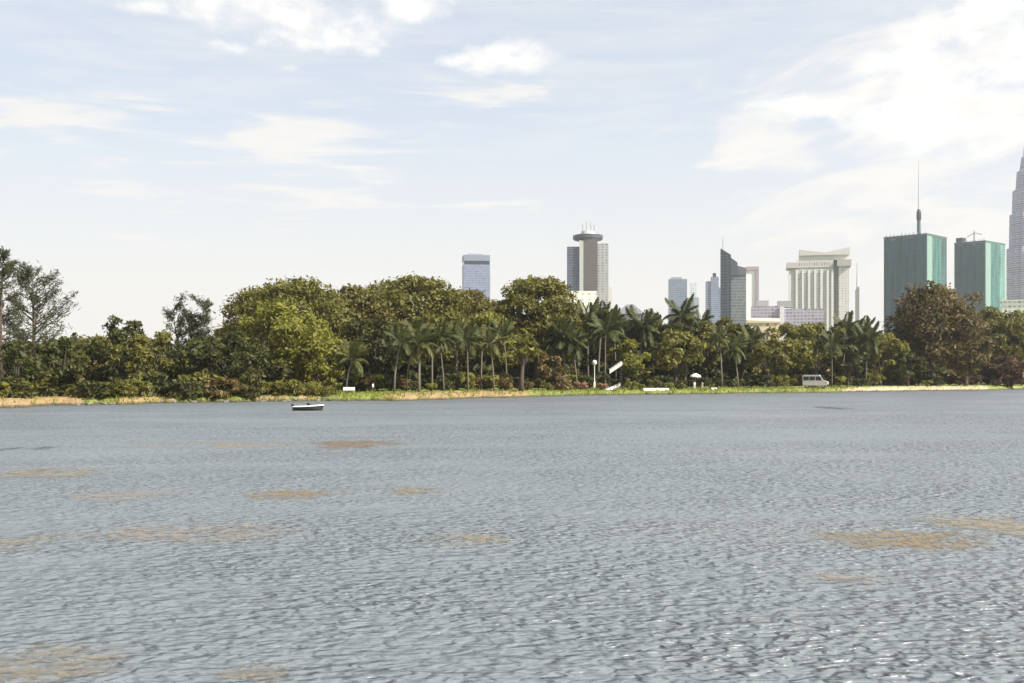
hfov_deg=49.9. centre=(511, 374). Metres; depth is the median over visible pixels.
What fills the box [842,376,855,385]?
shrub
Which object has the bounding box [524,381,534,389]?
shrub
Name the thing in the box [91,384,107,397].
shrub
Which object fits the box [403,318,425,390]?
palm tree
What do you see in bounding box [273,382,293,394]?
shrub
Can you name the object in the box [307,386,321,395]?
shrub
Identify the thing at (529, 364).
shrub
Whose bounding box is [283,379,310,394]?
shrub
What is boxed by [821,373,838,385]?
shrub
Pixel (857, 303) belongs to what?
telecom mast
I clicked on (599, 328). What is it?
palm tree
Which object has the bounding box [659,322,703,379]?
leafy tree
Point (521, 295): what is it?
tree
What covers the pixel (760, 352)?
leafy tree
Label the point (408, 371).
shrub
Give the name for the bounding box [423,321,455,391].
palm tree
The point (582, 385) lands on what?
shrub
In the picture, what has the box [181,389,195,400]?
shrub
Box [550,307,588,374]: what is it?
palm tree
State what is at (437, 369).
shrub
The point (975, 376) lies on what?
shrub
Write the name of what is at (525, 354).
leafy tree
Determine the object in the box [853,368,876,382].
shrub
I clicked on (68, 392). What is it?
shrub
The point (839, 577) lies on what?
weed patch
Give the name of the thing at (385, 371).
shrub
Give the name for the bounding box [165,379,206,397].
shrub
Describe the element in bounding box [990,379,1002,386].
shrub
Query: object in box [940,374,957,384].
shrub
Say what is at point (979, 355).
leafy tree
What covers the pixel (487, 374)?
shrub
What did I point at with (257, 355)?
leafy tree
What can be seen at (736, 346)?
palm tree
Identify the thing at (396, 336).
palm tree
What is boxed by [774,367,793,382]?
shrub
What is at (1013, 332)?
leafy tree
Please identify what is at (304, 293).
rain tree
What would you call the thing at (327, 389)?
shrub
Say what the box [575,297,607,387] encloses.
palm tree
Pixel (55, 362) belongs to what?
shrub
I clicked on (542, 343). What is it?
leafy tree
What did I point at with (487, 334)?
palm tree
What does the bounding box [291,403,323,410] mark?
motor boat
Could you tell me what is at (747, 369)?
shrub
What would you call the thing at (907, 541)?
weed patch
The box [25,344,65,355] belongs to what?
leafy tree
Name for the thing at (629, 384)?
shrub
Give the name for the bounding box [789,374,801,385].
shrub
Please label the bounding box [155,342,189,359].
leafy tree
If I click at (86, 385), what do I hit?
shrub
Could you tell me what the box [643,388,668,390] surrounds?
wall
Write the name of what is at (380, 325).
leafy tree
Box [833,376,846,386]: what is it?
shrub
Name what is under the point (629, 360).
leafy tree
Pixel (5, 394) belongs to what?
shrub
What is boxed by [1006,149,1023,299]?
tapering skyscraper
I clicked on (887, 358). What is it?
leafy tree
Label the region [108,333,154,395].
leafy tree
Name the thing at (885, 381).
shrub
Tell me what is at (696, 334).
leafy tree
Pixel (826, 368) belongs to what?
shrub
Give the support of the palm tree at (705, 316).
on the ground at (26, 403)
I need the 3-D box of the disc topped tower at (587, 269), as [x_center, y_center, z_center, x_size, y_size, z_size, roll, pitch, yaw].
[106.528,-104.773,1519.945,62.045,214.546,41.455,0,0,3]
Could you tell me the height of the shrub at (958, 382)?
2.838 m
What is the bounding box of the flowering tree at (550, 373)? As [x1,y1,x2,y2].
[537,351,564,384]
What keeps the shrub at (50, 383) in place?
on the ground at (26, 403)
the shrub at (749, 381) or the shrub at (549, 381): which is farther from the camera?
the shrub at (749, 381)
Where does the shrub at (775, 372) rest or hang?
on the ground at (26, 403)
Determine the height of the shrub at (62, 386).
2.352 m
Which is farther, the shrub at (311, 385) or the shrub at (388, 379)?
the shrub at (388, 379)
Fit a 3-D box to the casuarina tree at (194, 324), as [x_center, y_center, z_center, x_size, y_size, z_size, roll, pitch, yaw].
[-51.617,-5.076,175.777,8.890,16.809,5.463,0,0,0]
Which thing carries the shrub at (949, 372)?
on the ground at (26, 403)
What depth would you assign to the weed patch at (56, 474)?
44.88 m
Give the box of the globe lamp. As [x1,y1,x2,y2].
[592,360,596,388]
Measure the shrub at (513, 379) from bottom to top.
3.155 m
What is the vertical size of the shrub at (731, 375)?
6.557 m
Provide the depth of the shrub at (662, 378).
234.82 m
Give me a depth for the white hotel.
1452.25 m
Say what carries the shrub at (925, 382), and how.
on the ground at (26, 403)
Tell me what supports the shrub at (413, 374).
on the ground at (26, 403)
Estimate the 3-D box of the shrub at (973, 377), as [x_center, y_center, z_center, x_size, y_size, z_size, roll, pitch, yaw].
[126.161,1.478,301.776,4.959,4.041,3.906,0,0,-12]
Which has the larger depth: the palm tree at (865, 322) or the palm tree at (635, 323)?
the palm tree at (865, 322)
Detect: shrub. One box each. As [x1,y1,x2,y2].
[0,379,34,396]
[0,381,18,397]
[3,361,30,377]
[3,381,38,397]
[29,380,44,394]
[33,386,53,396]
[35,352,90,377]
[35,356,61,371]
[43,376,68,395]
[52,383,71,395]
[65,387,81,396]
[72,380,114,398]
[82,360,107,378]
[86,372,102,382]
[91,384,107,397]
[103,373,126,381]
[105,353,156,364]
[107,377,130,396]
[112,379,141,396]
[115,378,153,396]
[123,371,160,395]
[139,369,172,395]
[140,364,157,370]
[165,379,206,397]
[171,358,197,366]
[172,370,228,396]
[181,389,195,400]
[196,377,248,397]
[198,372,222,387]
[208,355,247,372]
[229,375,266,393]
[231,371,261,394]
[243,386,260,399]
[244,381,272,392]
[272,378,297,393]
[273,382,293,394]
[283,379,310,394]
[300,382,319,394]
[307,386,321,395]
[315,370,347,383]
[316,386,336,395]
[318,378,341,390]
[320,354,371,389]
[341,381,350,388]
[343,370,371,390]
[359,378,379,390]
[364,365,402,384]
[370,373,385,390]
[374,356,429,387]
[381,374,401,390]
[396,356,430,386]
[396,378,412,389]
[400,368,430,384]
[407,380,423,391]
[420,361,458,388]
[425,383,437,390]
[430,357,491,387]
[433,379,452,390]
[441,372,471,389]
[445,364,477,385]
[456,371,475,389]
[470,364,489,387]
[473,375,489,388]
[482,374,499,388]
[486,364,502,383]
[495,372,513,389]
[501,361,530,374]
[508,366,540,382]
[508,376,531,388]
[515,360,566,380]
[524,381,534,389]
[532,377,545,388]
[539,382,554,389]
[542,374,573,384]
[552,374,568,389]
[560,362,582,374]
[561,378,573,389]
[566,373,585,387]
[567,358,610,378]
[573,381,587,389]
[579,376,599,388]
[593,371,618,385]
[595,375,610,386]
[597,383,608,389]
[609,378,624,384]
[615,375,640,386]
[618,365,651,379]
[625,380,638,389]
[630,379,647,386]
[634,383,645,388]
[637,366,669,383]
[641,365,652,376]
[647,379,661,387]
[651,365,688,382]
[652,375,675,387]
[662,383,674,387]
[677,382,687,388]
[683,365,723,383]
[686,379,698,386]
[687,364,708,383]
[691,377,715,387]
[708,372,728,381]
[711,377,724,387]
[713,364,746,383]
[723,379,737,387]
[729,369,751,380]
[741,377,761,386]
[745,361,774,382]
[754,374,773,386]
[762,369,781,381]
[771,375,781,386]
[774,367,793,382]
[775,374,797,386]
[782,367,807,380]
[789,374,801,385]
[804,366,828,374]
[808,364,830,381]
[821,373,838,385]
[826,362,848,382]
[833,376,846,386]
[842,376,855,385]
[851,364,872,382]
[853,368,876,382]
[853,378,871,386]
[862,372,885,385]
[872,370,898,380]
[882,375,892,384]
[889,373,905,384]
[905,376,917,384]
[913,369,927,380]
[914,375,928,384]
[917,369,941,383]
[920,380,932,385]
[924,366,947,378]
[929,375,945,385]
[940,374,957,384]
[943,369,959,383]
[950,377,969,385]
[957,372,982,382]
[963,373,981,384]
[971,369,985,383]
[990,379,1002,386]
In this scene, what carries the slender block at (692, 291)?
on the ground at (26, 403)
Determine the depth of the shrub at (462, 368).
213.14 m
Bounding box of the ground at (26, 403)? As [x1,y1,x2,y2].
[0,377,1023,408]
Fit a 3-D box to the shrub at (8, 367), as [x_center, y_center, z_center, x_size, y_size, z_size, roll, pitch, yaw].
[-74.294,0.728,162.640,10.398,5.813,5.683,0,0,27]
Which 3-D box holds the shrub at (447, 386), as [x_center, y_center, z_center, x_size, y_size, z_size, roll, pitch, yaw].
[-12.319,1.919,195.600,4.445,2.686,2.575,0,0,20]
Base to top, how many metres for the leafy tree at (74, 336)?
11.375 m
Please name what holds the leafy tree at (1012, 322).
on the ground at (26, 403)
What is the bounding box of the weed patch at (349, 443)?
[323,441,394,448]
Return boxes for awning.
[609,361,621,372]
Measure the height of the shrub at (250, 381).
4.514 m
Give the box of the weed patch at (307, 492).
[249,491,323,495]
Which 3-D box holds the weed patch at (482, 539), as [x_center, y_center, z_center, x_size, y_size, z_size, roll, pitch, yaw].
[-1.191,3.990,26.664,4.125,0.001,4.119,0,0,0]
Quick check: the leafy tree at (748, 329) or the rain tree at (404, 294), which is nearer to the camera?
the rain tree at (404, 294)
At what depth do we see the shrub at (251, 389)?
162.51 m
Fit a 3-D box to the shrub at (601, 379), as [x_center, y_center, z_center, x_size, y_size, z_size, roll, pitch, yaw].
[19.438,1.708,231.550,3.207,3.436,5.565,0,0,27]
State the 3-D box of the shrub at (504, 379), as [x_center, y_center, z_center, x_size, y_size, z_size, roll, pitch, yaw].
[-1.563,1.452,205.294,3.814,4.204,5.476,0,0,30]
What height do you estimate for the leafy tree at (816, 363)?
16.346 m
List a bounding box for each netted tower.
[884,166,946,332]
[954,231,1004,337]
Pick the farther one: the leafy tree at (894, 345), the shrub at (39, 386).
the leafy tree at (894, 345)
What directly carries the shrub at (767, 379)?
on the ground at (26, 403)
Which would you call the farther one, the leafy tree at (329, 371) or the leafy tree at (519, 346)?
the leafy tree at (519, 346)
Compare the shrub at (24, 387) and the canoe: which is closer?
the shrub at (24, 387)
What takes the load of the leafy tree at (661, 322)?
on the ground at (26, 403)
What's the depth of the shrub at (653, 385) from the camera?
229.56 m
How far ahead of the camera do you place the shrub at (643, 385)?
228.96 m
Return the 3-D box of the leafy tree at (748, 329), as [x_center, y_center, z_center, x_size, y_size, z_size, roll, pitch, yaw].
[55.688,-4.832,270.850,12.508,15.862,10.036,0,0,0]
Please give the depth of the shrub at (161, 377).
159.44 m
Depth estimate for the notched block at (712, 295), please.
1938.43 m
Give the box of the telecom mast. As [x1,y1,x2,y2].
[855,262,858,375]
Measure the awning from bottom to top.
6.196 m
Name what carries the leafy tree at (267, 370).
on the ground at (26, 403)
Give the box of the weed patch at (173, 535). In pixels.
[102,524,292,541]
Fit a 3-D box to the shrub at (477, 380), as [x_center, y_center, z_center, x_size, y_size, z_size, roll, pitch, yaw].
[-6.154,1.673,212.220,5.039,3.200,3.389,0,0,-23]
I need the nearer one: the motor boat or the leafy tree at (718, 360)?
the motor boat
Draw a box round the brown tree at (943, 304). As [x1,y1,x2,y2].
[880,280,989,385]
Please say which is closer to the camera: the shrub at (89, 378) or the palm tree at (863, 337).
the shrub at (89, 378)
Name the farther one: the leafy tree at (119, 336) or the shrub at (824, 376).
the shrub at (824, 376)
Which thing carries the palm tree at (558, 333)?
on the ground at (26, 403)
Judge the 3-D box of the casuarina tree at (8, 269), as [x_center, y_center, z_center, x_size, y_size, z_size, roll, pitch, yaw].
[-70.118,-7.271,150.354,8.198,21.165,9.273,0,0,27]
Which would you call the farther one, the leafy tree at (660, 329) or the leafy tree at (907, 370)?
the leafy tree at (907, 370)
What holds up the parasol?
on the ground at (26, 403)
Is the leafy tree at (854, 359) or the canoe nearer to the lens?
the canoe
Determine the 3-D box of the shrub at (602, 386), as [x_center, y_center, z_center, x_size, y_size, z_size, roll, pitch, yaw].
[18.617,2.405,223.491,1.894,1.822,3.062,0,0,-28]
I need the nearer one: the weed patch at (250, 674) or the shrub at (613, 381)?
the weed patch at (250, 674)
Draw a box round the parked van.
[802,375,828,387]
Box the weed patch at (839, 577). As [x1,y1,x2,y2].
[821,574,869,582]
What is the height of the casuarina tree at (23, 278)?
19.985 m
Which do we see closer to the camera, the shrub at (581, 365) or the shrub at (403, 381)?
the shrub at (403, 381)
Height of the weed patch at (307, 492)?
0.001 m
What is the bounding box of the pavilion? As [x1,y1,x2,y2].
[620,304,644,319]
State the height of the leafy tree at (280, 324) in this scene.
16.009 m
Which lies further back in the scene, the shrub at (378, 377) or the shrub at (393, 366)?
the shrub at (393, 366)
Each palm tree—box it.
[334,335,367,391]
[383,321,418,390]
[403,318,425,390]
[403,325,438,391]
[422,324,443,390]
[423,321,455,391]
[445,320,469,389]
[453,325,481,390]
[469,323,492,389]
[474,323,508,390]
[489,316,518,381]
[543,316,578,376]
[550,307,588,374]
[557,327,587,388]
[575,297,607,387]
[585,301,617,382]
[585,304,628,388]
[601,307,626,378]
[620,304,662,383]
[663,293,699,386]
[690,309,713,382]
[705,323,730,387]
[714,331,748,386]
[736,325,767,386]
[817,328,847,386]
[831,310,861,384]
[846,315,878,382]
[848,321,884,379]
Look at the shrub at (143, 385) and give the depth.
153.24 m
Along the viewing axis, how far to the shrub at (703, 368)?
256.62 m
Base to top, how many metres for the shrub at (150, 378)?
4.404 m
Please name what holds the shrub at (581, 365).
on the ground at (26, 403)
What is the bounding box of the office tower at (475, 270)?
[462,253,489,298]
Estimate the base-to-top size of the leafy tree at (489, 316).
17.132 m
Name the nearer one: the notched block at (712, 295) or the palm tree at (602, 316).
the palm tree at (602, 316)
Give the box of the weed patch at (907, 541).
[820,531,983,549]
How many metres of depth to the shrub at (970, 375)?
311.59 m
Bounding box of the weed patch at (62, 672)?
[0,648,121,679]
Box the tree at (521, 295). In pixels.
[493,274,587,387]
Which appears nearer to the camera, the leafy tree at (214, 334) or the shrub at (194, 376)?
the shrub at (194, 376)
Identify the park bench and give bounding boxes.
[343,387,354,390]
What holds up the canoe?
on the ground at (26, 403)
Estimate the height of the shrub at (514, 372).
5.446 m
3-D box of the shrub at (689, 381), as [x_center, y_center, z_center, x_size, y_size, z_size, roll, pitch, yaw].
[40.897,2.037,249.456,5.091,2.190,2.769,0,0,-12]
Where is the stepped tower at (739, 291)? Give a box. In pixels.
[720,248,758,333]
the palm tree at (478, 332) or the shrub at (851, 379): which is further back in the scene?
the shrub at (851, 379)
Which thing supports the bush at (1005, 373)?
on the ground at (26, 403)
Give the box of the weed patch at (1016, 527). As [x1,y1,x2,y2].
[937,518,1023,534]
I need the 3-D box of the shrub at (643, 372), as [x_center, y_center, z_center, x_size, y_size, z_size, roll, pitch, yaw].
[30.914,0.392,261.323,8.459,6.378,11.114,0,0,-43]
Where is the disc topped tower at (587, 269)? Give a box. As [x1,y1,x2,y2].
[567,221,611,314]
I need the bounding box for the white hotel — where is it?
[786,247,850,331]
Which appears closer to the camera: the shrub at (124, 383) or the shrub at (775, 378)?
the shrub at (124, 383)
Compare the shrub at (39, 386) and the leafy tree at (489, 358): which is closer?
the shrub at (39, 386)
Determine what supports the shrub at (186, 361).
on the ground at (26, 403)
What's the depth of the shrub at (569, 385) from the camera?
215.65 m
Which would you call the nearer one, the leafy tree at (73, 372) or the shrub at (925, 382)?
the leafy tree at (73, 372)
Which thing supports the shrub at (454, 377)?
on the ground at (26, 403)
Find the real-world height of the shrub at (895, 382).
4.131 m
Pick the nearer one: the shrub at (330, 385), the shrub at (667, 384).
the shrub at (330, 385)
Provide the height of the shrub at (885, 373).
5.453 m
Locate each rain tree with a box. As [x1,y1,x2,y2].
[210,275,371,354]
[304,283,404,358]
[353,271,479,356]
[416,286,506,386]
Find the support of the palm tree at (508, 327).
on the ground at (26, 403)
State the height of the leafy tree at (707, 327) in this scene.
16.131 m
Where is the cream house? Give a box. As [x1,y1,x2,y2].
[746,318,779,342]
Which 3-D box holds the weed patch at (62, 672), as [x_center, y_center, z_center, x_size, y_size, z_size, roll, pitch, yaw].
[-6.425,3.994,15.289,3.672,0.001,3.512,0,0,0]
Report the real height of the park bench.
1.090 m
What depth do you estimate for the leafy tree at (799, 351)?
261.81 m
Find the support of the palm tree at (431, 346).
on the ground at (26, 403)
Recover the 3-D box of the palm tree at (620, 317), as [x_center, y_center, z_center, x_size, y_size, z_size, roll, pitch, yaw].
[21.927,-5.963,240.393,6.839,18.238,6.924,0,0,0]
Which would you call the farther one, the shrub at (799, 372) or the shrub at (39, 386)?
the shrub at (799, 372)
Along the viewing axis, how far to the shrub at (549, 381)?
226.21 m
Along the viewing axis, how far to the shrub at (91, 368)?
183.23 m
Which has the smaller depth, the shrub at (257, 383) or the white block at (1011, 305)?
the shrub at (257, 383)
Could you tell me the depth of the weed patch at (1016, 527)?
29.30 m
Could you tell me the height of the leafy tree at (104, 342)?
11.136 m
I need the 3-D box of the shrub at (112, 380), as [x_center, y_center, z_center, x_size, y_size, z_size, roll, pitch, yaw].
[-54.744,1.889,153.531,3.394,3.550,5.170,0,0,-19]
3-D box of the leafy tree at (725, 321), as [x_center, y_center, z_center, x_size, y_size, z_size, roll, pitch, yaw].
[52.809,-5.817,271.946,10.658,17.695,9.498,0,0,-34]
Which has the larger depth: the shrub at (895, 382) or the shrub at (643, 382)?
the shrub at (895, 382)
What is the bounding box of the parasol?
[690,373,700,387]
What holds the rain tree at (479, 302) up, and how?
on the ground at (26, 403)
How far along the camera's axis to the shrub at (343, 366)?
199.82 m
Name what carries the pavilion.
on the ground at (26, 403)
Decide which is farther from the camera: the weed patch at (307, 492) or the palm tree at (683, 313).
the palm tree at (683, 313)
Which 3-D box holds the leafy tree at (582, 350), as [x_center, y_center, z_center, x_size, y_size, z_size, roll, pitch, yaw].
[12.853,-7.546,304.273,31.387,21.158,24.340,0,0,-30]
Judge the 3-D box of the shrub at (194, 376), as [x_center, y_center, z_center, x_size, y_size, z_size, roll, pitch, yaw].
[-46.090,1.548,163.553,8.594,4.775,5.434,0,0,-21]
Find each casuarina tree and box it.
[0,246,36,378]
[2,261,78,353]
[161,291,215,368]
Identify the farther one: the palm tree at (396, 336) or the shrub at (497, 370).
the shrub at (497, 370)
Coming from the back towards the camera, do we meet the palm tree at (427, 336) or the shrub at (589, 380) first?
the shrub at (589, 380)
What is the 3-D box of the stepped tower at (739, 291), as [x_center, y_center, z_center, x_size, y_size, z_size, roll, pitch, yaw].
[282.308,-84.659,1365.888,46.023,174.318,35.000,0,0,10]
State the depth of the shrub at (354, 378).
187.46 m
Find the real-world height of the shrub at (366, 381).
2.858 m
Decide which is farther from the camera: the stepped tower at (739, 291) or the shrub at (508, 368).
the stepped tower at (739, 291)
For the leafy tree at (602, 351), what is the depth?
249.58 m
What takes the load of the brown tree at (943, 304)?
on the ground at (26, 403)
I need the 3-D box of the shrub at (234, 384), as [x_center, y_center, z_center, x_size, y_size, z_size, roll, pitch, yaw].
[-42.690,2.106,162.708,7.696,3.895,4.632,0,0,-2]
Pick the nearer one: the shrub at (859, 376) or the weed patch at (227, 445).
the weed patch at (227, 445)
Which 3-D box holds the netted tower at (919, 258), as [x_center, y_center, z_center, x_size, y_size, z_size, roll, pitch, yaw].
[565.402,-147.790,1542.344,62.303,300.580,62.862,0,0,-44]
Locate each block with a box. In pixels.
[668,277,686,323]
[690,283,698,315]
[705,273,719,325]
[751,300,823,340]
[1000,300,1023,318]
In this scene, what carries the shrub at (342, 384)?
on the ground at (26, 403)
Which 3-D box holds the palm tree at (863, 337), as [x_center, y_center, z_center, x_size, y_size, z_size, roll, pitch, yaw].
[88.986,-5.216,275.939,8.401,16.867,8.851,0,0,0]
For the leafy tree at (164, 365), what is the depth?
167.91 m
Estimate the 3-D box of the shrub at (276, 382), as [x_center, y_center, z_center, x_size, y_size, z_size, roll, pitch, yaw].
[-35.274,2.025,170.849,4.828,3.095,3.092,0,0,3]
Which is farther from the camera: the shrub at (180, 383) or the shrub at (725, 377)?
the shrub at (725, 377)
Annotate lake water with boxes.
[0,389,1023,682]
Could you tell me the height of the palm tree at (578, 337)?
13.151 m
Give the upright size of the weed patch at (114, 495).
0.001 m
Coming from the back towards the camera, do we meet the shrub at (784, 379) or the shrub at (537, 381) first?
the shrub at (784, 379)
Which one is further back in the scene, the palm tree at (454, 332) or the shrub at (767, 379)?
the shrub at (767, 379)
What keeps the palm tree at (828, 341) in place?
on the ground at (26, 403)
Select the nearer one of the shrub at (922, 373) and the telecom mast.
the shrub at (922, 373)
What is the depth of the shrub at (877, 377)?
278.75 m
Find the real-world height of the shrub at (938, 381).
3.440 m
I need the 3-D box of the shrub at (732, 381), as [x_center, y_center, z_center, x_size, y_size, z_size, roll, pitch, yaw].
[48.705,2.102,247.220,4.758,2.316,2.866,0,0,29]
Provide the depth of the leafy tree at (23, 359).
144.03 m
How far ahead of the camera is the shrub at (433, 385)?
189.22 m
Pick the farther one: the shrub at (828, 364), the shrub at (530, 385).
the shrub at (828, 364)
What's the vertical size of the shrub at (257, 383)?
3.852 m
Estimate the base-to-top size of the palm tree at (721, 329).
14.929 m
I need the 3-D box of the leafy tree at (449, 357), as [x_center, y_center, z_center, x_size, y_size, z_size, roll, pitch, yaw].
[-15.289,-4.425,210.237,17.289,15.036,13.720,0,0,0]
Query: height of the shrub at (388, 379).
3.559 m
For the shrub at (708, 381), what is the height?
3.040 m
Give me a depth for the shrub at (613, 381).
237.84 m
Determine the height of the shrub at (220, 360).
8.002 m
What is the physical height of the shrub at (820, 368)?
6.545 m
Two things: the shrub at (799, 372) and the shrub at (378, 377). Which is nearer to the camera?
the shrub at (378, 377)
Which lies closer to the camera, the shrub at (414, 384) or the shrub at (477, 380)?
the shrub at (414, 384)
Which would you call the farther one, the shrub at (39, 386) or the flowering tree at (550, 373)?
the flowering tree at (550, 373)
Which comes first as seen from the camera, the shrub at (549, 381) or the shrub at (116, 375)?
the shrub at (116, 375)
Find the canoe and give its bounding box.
[606,382,620,390]
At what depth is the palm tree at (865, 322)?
291.42 m
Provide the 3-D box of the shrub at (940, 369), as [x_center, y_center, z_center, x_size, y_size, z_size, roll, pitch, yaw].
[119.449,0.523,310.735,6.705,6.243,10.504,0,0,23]
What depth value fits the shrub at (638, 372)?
257.17 m
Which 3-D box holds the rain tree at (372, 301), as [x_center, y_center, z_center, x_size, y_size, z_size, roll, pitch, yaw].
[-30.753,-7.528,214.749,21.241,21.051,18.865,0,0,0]
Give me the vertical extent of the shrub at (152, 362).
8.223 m
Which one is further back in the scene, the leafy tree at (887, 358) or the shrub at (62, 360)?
the leafy tree at (887, 358)
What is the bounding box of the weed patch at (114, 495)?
[76,492,155,501]
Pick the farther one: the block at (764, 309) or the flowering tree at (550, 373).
the block at (764, 309)
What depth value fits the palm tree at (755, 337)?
257.88 m
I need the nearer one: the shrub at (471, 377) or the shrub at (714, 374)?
the shrub at (471, 377)
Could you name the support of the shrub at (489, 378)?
on the ground at (26, 403)
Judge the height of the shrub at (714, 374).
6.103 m
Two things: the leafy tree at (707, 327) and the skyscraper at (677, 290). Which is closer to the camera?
the leafy tree at (707, 327)
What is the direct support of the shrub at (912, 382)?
on the ground at (26, 403)
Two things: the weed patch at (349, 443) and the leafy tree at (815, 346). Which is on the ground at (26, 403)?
the leafy tree at (815, 346)
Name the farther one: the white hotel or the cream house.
the white hotel
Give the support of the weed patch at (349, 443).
on the lake water
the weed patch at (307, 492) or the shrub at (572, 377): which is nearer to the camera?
the weed patch at (307, 492)
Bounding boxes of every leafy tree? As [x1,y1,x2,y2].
[0,340,51,389]
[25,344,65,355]
[30,336,90,395]
[58,332,104,352]
[76,314,156,381]
[77,333,131,355]
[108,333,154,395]
[131,329,181,384]
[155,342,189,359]
[167,335,233,378]
[194,328,270,385]
[200,323,274,355]
[231,342,291,381]
[236,298,347,382]
[292,337,346,385]
[337,315,409,389]
[402,314,470,388]
[464,305,522,387]
[465,344,521,384]
[484,315,560,365]
[504,328,541,390]
[533,315,607,363]
[534,317,585,369]
[579,319,646,385]
[603,321,664,363]
[606,337,651,388]
[621,311,679,366]
[647,328,705,387]
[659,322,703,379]
[667,313,717,358]
[685,320,732,384]
[688,338,722,374]
[715,316,749,383]
[723,323,761,385]
[743,343,790,386]
[759,321,818,382]
[784,324,829,373]
[796,322,845,374]
[824,319,872,367]
[830,344,869,386]
[855,331,909,385]
[884,352,905,368]
[886,351,927,385]
[939,317,998,385]
[971,305,1023,367]
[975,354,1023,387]
[996,309,1023,382]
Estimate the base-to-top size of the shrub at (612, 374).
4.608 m
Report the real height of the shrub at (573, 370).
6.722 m
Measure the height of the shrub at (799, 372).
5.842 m
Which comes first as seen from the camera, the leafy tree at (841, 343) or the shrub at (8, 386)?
the shrub at (8, 386)
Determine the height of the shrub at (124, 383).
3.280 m
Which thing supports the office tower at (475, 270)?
on the ground at (26, 403)
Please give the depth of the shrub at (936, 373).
309.86 m
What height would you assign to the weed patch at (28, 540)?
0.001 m
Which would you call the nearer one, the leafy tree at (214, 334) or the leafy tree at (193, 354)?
the leafy tree at (193, 354)
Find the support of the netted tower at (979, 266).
on the ground at (26, 403)
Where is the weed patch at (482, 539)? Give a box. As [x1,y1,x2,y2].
[441,534,505,540]
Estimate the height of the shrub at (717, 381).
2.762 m
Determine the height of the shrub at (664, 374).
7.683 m
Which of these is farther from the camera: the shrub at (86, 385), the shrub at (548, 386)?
the shrub at (548, 386)
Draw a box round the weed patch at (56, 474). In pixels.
[8,468,91,476]
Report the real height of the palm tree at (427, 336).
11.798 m
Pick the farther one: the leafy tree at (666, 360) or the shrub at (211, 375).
the leafy tree at (666, 360)
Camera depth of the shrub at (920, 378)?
297.24 m
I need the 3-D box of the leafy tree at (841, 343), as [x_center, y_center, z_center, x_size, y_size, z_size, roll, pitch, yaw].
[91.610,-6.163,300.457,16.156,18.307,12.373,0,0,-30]
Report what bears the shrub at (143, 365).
on the ground at (26, 403)
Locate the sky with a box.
[0,0,1023,368]
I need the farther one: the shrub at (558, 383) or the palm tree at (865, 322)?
the palm tree at (865, 322)
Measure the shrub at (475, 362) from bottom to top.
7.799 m
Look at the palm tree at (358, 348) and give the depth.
178.32 m
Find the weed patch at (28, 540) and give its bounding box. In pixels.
[8,538,48,547]
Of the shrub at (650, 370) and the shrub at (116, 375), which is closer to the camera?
the shrub at (116, 375)
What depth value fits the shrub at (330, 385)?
177.14 m
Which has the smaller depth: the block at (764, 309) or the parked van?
the parked van
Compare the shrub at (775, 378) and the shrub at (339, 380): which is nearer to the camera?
the shrub at (339, 380)
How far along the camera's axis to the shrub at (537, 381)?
217.50 m
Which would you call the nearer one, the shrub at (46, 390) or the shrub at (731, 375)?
the shrub at (46, 390)
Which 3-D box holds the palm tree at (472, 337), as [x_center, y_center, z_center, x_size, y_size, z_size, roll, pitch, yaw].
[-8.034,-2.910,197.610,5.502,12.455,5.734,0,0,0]
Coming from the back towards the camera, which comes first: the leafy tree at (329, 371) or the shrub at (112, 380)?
the leafy tree at (329, 371)
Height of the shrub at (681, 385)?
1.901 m
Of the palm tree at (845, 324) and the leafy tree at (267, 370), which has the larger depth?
the palm tree at (845, 324)
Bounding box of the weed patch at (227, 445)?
[140,442,278,446]
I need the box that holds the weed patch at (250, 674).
[222,665,278,678]
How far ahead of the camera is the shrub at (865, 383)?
271.13 m
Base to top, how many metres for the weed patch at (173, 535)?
0.001 m
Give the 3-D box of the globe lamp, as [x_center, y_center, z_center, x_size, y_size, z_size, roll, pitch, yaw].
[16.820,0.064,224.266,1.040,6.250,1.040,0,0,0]
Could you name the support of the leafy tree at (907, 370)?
on the ground at (26, 403)
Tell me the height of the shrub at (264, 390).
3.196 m
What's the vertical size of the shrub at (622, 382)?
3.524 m
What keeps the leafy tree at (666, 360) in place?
on the ground at (26, 403)
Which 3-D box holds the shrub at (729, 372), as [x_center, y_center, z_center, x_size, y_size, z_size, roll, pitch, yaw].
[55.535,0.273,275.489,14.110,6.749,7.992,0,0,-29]
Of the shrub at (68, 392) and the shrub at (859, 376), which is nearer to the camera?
the shrub at (68, 392)
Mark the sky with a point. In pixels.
(152, 152)

